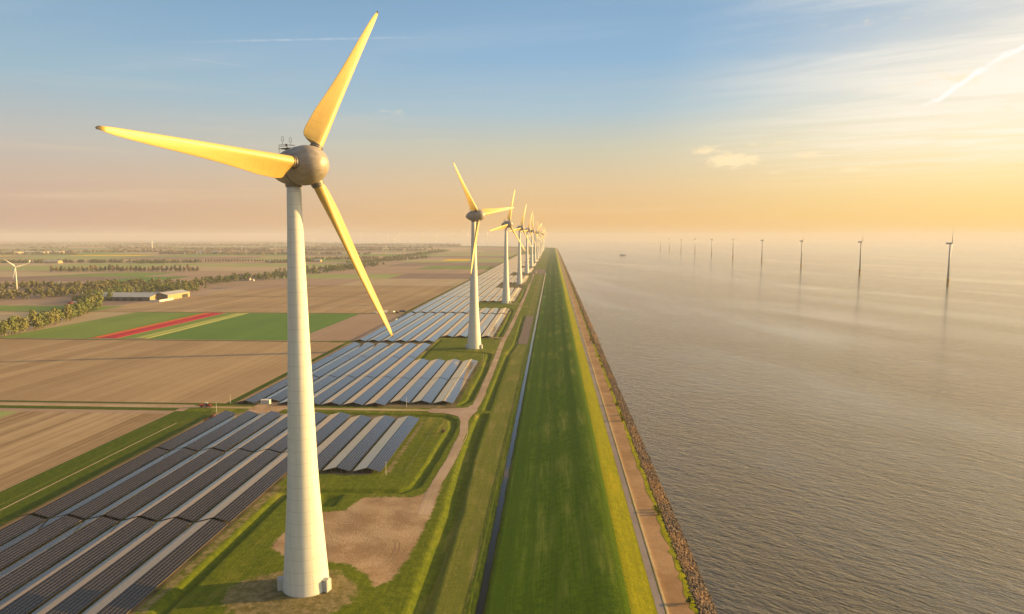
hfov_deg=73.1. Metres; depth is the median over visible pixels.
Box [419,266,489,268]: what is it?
field
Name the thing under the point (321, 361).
solar table
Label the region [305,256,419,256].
field
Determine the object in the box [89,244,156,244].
field
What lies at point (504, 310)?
solar table
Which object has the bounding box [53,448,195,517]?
solar table
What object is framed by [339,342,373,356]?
solar table
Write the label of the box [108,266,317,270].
field
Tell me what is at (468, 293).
solar table
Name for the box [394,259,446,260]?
field
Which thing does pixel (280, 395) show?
solar table
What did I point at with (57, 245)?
field
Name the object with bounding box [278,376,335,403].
solar table
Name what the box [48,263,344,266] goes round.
field
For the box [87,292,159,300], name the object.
barn
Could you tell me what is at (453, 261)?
field
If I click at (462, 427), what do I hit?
wheel rut
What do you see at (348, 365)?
solar table
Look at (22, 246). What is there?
field
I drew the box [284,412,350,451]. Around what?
solar table
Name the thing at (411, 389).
solar table
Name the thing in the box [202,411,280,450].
solar table
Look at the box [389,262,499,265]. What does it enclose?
field
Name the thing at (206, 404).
tractor
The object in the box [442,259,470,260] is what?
field
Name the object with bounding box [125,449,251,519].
solar table
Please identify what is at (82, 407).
grass margin
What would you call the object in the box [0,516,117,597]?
solar table
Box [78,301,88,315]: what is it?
tree
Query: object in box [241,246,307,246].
field
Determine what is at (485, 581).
ditch water
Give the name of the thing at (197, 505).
solar table
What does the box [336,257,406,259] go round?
field
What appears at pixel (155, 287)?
woodland
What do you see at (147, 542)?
solar table
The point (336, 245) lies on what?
field
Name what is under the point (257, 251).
woodland
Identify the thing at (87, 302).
tree
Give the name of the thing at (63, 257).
field
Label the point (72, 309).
tree
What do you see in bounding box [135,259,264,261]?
field
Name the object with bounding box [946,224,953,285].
wind turbine
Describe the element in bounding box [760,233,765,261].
wind turbine
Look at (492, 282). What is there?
solar table
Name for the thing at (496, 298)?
solar table
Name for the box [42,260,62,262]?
house
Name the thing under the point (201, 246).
field
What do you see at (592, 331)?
riprap
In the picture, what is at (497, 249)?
field
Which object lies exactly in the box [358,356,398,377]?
solar table
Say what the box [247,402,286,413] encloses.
gravel apron
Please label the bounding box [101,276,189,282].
field
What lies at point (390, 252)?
field
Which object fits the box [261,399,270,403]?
transformer kiosk
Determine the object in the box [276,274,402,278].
field
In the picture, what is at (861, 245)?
wind turbine
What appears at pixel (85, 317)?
field
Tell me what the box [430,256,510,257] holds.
field
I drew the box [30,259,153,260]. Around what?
field
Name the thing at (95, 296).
tree
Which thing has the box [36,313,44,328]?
tree
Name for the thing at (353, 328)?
field
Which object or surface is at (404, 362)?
solar table
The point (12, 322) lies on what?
tree
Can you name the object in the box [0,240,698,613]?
ground
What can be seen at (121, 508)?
solar table
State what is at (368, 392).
solar table
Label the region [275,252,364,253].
field
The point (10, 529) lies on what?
solar table
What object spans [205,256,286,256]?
field
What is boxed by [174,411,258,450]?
solar table
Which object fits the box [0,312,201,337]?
field
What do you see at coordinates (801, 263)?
wind turbine
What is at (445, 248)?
field
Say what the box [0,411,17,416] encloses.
field
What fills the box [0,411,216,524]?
grass margin
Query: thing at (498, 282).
solar table
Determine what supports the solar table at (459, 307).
on the ground
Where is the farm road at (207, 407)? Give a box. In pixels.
[0,403,428,410]
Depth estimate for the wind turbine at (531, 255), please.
2624.23 m
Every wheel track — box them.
[0,423,167,504]
[0,423,175,509]
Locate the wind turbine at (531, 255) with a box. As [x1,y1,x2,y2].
[528,223,540,266]
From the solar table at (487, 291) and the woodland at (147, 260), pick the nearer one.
the solar table at (487, 291)
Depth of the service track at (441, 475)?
376.56 m
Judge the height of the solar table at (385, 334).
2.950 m
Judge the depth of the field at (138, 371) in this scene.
591.79 m
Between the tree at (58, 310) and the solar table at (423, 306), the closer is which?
the tree at (58, 310)
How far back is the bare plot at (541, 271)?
2268.00 m
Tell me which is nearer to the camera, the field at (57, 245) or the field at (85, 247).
the field at (85, 247)
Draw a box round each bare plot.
[518,316,533,343]
[533,269,545,273]
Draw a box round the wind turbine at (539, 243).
[538,224,543,255]
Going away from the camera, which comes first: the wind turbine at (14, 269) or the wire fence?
the wire fence
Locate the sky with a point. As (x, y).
(615, 120)
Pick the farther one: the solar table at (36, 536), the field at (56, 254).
the field at (56, 254)
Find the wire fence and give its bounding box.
[10,400,223,404]
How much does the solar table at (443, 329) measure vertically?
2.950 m
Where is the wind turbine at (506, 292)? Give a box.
[490,190,525,302]
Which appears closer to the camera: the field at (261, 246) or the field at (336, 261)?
the field at (336, 261)
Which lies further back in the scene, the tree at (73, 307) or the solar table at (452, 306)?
the solar table at (452, 306)
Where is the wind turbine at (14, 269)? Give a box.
[4,259,27,289]
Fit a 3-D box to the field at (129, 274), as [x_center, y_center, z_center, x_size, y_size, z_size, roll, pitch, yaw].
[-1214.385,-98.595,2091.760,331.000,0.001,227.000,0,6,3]
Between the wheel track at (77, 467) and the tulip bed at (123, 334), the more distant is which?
the tulip bed at (123, 334)
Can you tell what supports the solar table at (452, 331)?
on the ground
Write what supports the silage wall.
on the ground
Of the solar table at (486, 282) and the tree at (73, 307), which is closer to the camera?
the tree at (73, 307)
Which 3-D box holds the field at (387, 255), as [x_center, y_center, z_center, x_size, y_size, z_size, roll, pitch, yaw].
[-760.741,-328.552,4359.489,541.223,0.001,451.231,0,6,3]
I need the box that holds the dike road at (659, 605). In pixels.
[556,250,664,613]
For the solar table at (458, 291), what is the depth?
1419.94 m
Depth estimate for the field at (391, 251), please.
5378.08 m
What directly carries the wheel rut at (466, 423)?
on the service track at (441, 475)
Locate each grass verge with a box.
[465,274,544,613]
[557,249,698,613]
[568,289,665,613]
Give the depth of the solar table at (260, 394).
499.09 m
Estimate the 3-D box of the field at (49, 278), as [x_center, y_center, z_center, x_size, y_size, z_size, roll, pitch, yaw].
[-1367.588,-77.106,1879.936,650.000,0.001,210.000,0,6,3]
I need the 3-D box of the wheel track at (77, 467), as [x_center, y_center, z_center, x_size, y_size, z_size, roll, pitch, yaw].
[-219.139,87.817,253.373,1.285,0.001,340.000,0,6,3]
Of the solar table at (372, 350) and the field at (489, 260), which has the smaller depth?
the solar table at (372, 350)
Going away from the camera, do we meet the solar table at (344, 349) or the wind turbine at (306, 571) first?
the wind turbine at (306, 571)
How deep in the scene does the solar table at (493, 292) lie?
1388.35 m
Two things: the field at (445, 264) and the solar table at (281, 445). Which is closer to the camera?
the solar table at (281, 445)
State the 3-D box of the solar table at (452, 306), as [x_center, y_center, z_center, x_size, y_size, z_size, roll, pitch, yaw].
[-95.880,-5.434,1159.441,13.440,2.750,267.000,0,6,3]
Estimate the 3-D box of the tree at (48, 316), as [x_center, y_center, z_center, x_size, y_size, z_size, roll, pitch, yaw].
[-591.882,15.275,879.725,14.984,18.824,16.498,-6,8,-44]
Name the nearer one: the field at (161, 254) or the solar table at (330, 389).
the solar table at (330, 389)
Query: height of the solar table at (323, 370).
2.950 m
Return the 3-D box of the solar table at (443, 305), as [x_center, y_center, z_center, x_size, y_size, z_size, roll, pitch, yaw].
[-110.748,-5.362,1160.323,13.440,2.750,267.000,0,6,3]
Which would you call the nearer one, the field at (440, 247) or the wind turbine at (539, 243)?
the wind turbine at (539, 243)
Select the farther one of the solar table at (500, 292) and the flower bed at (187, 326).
the solar table at (500, 292)
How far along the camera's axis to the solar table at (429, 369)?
583.18 m
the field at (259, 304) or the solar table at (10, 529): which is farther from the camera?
the field at (259, 304)
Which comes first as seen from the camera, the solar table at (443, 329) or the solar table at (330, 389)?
the solar table at (330, 389)
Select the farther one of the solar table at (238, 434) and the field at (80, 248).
the field at (80, 248)
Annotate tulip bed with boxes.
[92,313,207,337]
[100,313,222,337]
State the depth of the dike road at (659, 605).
279.12 m
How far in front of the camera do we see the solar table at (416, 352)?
679.89 m
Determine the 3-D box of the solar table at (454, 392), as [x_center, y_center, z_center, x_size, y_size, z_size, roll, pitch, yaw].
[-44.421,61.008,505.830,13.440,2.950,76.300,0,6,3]
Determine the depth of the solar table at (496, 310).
1045.50 m
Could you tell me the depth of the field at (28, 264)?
2844.24 m
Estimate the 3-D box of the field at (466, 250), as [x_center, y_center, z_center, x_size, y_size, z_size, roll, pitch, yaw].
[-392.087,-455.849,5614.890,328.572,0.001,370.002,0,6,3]
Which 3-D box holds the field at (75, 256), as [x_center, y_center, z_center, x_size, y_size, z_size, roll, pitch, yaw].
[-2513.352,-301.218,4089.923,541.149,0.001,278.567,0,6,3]
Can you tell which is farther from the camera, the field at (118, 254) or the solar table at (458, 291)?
the field at (118, 254)
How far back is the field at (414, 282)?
1721.20 m
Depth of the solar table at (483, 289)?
1458.96 m
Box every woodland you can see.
[0,242,460,254]
[0,256,378,262]
[0,277,206,298]
[71,281,206,300]
[195,249,449,283]
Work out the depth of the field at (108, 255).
4217.70 m
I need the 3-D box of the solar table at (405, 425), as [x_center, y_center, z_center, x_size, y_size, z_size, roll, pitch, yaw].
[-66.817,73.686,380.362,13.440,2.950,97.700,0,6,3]
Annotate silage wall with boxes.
[150,298,172,301]
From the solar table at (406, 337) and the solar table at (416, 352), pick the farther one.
the solar table at (406, 337)
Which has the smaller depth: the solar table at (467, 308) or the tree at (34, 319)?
the tree at (34, 319)
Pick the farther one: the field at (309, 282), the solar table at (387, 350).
the field at (309, 282)
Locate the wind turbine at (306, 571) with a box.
[95,11,393,597]
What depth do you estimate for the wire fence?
472.70 m
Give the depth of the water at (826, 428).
445.96 m
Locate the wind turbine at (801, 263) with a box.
[800,229,803,266]
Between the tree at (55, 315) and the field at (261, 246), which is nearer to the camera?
the tree at (55, 315)
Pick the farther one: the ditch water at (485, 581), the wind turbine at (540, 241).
the wind turbine at (540, 241)
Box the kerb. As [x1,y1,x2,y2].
[556,249,668,613]
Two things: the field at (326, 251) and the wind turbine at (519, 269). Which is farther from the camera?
the field at (326, 251)
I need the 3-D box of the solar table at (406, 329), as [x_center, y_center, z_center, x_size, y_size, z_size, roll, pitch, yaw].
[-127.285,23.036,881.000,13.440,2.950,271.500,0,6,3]
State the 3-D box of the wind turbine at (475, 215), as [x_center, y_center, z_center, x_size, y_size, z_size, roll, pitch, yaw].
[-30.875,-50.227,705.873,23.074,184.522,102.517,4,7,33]
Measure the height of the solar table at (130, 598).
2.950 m
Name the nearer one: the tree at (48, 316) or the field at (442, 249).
the tree at (48, 316)
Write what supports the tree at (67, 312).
on the field at (85, 317)
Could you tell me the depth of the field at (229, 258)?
3634.14 m
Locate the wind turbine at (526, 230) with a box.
[520,212,536,273]
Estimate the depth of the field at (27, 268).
2565.28 m
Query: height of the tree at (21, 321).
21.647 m
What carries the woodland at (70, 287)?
on the ground
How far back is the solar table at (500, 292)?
1358.87 m
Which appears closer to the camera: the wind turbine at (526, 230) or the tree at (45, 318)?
the tree at (45, 318)
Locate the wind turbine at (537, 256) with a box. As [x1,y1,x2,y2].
[536,230,541,258]
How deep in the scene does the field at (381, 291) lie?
1437.42 m
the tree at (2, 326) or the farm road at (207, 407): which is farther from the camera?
the tree at (2, 326)
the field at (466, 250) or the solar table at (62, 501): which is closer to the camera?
the solar table at (62, 501)
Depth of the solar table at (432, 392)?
501.10 m
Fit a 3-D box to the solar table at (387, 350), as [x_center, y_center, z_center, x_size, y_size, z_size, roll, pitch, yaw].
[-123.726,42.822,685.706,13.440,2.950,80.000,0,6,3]
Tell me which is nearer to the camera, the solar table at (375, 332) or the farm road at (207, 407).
the farm road at (207, 407)
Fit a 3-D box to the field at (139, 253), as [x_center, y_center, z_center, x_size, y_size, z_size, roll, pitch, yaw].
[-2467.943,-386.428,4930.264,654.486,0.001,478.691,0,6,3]
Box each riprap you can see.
[558,251,600,344]
[594,344,717,613]
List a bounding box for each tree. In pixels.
[0,320,10,335]
[0,321,7,335]
[7,316,19,334]
[12,316,27,332]
[22,317,29,328]
[27,310,43,329]
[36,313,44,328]
[40,311,48,325]
[43,312,53,324]
[49,311,59,324]
[51,308,60,321]
[56,308,64,321]
[61,305,71,320]
[64,304,76,319]
[71,304,78,318]
[75,303,84,314]
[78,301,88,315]
[84,298,91,312]
[88,297,94,305]
[92,294,101,305]
[95,292,103,303]
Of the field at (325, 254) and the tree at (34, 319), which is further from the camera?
the field at (325, 254)
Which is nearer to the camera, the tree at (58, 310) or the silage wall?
the tree at (58, 310)
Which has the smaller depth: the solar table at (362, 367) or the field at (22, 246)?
the solar table at (362, 367)
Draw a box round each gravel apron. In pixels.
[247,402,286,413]
[428,400,480,421]
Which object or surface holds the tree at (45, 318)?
on the field at (85, 317)
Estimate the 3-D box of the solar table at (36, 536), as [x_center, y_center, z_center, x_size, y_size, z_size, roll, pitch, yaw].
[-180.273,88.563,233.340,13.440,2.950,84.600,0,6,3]
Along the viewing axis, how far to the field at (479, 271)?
2268.60 m
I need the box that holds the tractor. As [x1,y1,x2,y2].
[198,402,211,406]
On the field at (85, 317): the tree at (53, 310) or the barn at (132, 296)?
the tree at (53, 310)
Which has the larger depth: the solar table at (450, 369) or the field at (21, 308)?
the field at (21, 308)
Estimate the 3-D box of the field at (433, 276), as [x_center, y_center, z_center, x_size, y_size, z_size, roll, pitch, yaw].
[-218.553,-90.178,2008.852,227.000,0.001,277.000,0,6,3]
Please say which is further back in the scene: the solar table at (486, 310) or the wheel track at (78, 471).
the solar table at (486, 310)
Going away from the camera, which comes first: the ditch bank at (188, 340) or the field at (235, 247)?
the ditch bank at (188, 340)
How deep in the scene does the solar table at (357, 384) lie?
501.67 m
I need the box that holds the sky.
[0,0,1023,240]
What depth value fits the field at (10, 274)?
2144.59 m
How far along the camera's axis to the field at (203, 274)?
2087.54 m
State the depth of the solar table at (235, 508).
303.12 m
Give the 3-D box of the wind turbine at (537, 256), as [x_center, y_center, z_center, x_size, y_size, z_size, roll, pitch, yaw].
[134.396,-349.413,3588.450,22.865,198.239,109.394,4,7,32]
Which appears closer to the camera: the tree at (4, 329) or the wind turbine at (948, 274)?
the tree at (4, 329)
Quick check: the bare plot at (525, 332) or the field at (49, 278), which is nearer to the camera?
the bare plot at (525, 332)
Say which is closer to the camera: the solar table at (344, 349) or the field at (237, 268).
the solar table at (344, 349)
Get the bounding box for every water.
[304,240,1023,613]
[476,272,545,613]
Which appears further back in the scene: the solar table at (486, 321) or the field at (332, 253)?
the field at (332, 253)
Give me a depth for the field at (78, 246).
8182.93 m
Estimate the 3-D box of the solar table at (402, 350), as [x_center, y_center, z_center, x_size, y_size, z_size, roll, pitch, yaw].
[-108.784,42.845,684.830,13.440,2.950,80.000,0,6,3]
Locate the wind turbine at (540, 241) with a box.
[539,230,544,253]
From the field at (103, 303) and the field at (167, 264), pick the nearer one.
the field at (103, 303)
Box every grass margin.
[0,400,222,404]
[0,405,178,410]
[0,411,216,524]
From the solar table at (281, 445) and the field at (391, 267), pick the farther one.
the field at (391, 267)
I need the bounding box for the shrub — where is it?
[686,595,693,603]
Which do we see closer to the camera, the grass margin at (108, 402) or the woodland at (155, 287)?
the grass margin at (108, 402)
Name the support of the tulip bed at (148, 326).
on the ground
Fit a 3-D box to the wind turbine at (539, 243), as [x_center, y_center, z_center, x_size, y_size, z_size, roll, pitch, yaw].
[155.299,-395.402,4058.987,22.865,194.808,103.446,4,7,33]
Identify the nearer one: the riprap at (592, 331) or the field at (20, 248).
the riprap at (592, 331)
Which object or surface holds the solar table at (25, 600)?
on the ground
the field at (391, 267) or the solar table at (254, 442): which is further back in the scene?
the field at (391, 267)
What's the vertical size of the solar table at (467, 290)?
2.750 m
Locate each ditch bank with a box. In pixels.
[0,338,346,341]
[32,338,271,340]
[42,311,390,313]
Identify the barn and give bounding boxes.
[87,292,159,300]
[156,289,189,299]
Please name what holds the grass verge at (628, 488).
on the ground
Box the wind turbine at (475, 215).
[453,162,514,348]
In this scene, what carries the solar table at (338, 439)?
on the ground
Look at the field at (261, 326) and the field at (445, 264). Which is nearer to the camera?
the field at (261, 326)
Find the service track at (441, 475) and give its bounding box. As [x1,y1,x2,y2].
[418,274,533,514]
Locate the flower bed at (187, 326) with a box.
[135,313,246,338]
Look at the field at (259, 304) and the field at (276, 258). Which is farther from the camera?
the field at (276, 258)
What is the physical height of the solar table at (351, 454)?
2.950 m
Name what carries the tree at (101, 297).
on the field at (21, 308)
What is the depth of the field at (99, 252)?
5033.04 m
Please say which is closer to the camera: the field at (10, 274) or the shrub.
the shrub
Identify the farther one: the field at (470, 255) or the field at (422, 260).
the field at (470, 255)
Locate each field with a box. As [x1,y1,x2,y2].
[0,248,40,248]
[0,255,55,256]
[0,257,128,258]
[0,263,82,265]
[0,266,160,270]
[0,272,109,276]
[0,276,134,281]
[0,305,121,311]
[0,311,134,336]
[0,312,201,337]
[0,339,344,402]
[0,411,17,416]
[0,411,165,490]
[3,246,43,246]
[13,249,113,249]
[15,254,94,254]
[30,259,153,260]
[31,255,123,256]
[34,245,96,245]
[39,301,141,304]
[41,244,88,244]
[42,248,129,248]
[44,246,123,246]
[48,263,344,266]
[52,272,169,276]
[59,247,111,247]
[63,252,127,253]
[70,255,146,255]
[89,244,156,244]
[91,296,433,313]
[96,254,140,254]
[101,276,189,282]
[102,252,197,253]
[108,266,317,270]
[110,257,261,259]
[116,313,234,338]
[126,256,202,256]
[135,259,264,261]
[143,254,184,255]
[144,272,270,276]
[149,313,357,339]
[156,246,240,246]
[165,254,308,255]
[204,247,266,247]
[204,278,360,285]
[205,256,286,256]
[207,286,452,296]
[236,257,336,259]
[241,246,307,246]
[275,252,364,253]
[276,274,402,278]
[278,260,384,261]
[304,245,374,245]
[305,254,347,255]
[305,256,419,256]
[308,251,345,251]
[308,269,488,273]
[309,314,403,340]
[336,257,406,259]
[338,279,468,285]
[342,254,436,255]
[346,266,426,268]
[357,251,423,251]
[360,252,414,253]
[383,247,457,247]
[388,273,478,278]
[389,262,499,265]
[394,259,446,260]
[403,249,466,249]
[405,261,503,261]
[417,248,470,248]
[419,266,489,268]
[425,251,521,252]
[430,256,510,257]
[432,252,516,253]
[432,254,514,255]
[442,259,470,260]
[448,250,485,250]
[468,249,525,249]
[469,259,503,260]
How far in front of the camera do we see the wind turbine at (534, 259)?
3105.53 m
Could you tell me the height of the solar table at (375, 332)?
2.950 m
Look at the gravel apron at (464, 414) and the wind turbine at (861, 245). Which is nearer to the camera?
the gravel apron at (464, 414)
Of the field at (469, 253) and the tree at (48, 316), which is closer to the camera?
the tree at (48, 316)
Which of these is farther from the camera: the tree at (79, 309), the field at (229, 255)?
the field at (229, 255)
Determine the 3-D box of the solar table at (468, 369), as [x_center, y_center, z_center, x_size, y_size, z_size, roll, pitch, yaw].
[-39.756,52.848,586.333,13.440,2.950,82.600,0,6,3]
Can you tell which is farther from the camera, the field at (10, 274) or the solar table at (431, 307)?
the field at (10, 274)
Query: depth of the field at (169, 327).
875.77 m
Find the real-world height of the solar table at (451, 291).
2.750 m
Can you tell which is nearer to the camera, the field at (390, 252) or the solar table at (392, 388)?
the solar table at (392, 388)
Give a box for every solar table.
[0,515,45,544]
[0,515,80,568]
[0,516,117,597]
[0,517,153,613]
[17,447,167,517]
[32,518,190,613]
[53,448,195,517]
[82,519,227,613]
[89,448,222,519]
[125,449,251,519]
[146,411,235,449]
[162,449,278,521]
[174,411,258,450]
[198,452,287,521]
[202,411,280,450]
[229,413,286,451]
[236,376,286,403]
[256,412,326,452]
[265,376,318,400]
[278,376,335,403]
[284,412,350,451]
[285,355,335,376]
[312,355,351,376]
[313,376,354,404]
[317,415,370,470]
[321,376,373,405]
[322,356,367,376]
[323,342,358,356]
[323,415,395,472]
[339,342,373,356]
[341,356,382,377]
[343,376,392,405]
[354,312,414,341]
[354,416,419,472]
[355,342,387,356]
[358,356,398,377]
[365,377,409,406]
[368,312,424,341]
[371,343,402,357]
[377,356,414,377]
[382,312,434,341]
[386,343,416,357]
[389,378,427,402]
[394,359,428,379]
[395,312,444,341]
[402,343,430,357]
[408,313,454,341]
[410,296,443,311]
[411,378,447,403]
[413,359,444,378]
[420,296,451,312]
[422,313,464,341]
[428,296,459,312]
[432,359,460,379]
[434,378,466,404]
[438,296,467,312]
[441,285,463,296]
[441,314,468,336]
[448,285,469,296]
[448,297,469,312]
[450,359,477,379]
[454,287,469,296]
[455,313,485,336]
[458,296,483,312]
[462,285,482,296]
[478,285,489,295]
[478,286,496,296]
[479,278,492,285]
[479,308,489,313]
[480,313,495,335]
[481,313,505,337]
[485,278,498,285]
[486,287,500,296]
[487,308,499,313]
[490,296,499,300]
[492,278,502,285]
[494,288,502,296]
[498,308,508,313]
[510,288,521,296]
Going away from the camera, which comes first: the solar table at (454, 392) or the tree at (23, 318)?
the solar table at (454, 392)
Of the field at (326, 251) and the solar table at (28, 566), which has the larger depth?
the field at (326, 251)
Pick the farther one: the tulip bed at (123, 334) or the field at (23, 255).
the field at (23, 255)
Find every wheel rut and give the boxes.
[421,276,532,514]
[425,275,533,514]
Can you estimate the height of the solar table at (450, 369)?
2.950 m
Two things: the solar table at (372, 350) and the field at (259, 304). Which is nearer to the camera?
the solar table at (372, 350)
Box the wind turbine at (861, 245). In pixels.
[858,229,863,274]
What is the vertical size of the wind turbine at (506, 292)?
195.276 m
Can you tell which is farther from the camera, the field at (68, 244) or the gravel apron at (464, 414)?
the field at (68, 244)
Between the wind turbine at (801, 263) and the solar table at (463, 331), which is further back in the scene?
the wind turbine at (801, 263)
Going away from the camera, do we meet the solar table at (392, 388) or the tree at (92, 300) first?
the solar table at (392, 388)
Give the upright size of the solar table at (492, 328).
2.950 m
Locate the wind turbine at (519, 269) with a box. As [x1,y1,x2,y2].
[508,204,531,283]
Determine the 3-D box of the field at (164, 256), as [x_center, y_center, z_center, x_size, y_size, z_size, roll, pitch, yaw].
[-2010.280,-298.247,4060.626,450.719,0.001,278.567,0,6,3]
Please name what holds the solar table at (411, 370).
on the ground
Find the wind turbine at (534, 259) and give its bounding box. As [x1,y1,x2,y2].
[530,225,540,261]
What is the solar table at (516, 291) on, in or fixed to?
on the ground
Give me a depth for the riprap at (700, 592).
269.82 m
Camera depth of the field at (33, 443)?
395.11 m
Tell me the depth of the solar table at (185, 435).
398.07 m
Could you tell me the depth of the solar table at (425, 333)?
846.02 m
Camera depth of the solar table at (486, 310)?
1046.36 m
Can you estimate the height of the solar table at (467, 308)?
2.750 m
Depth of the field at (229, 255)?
4220.69 m

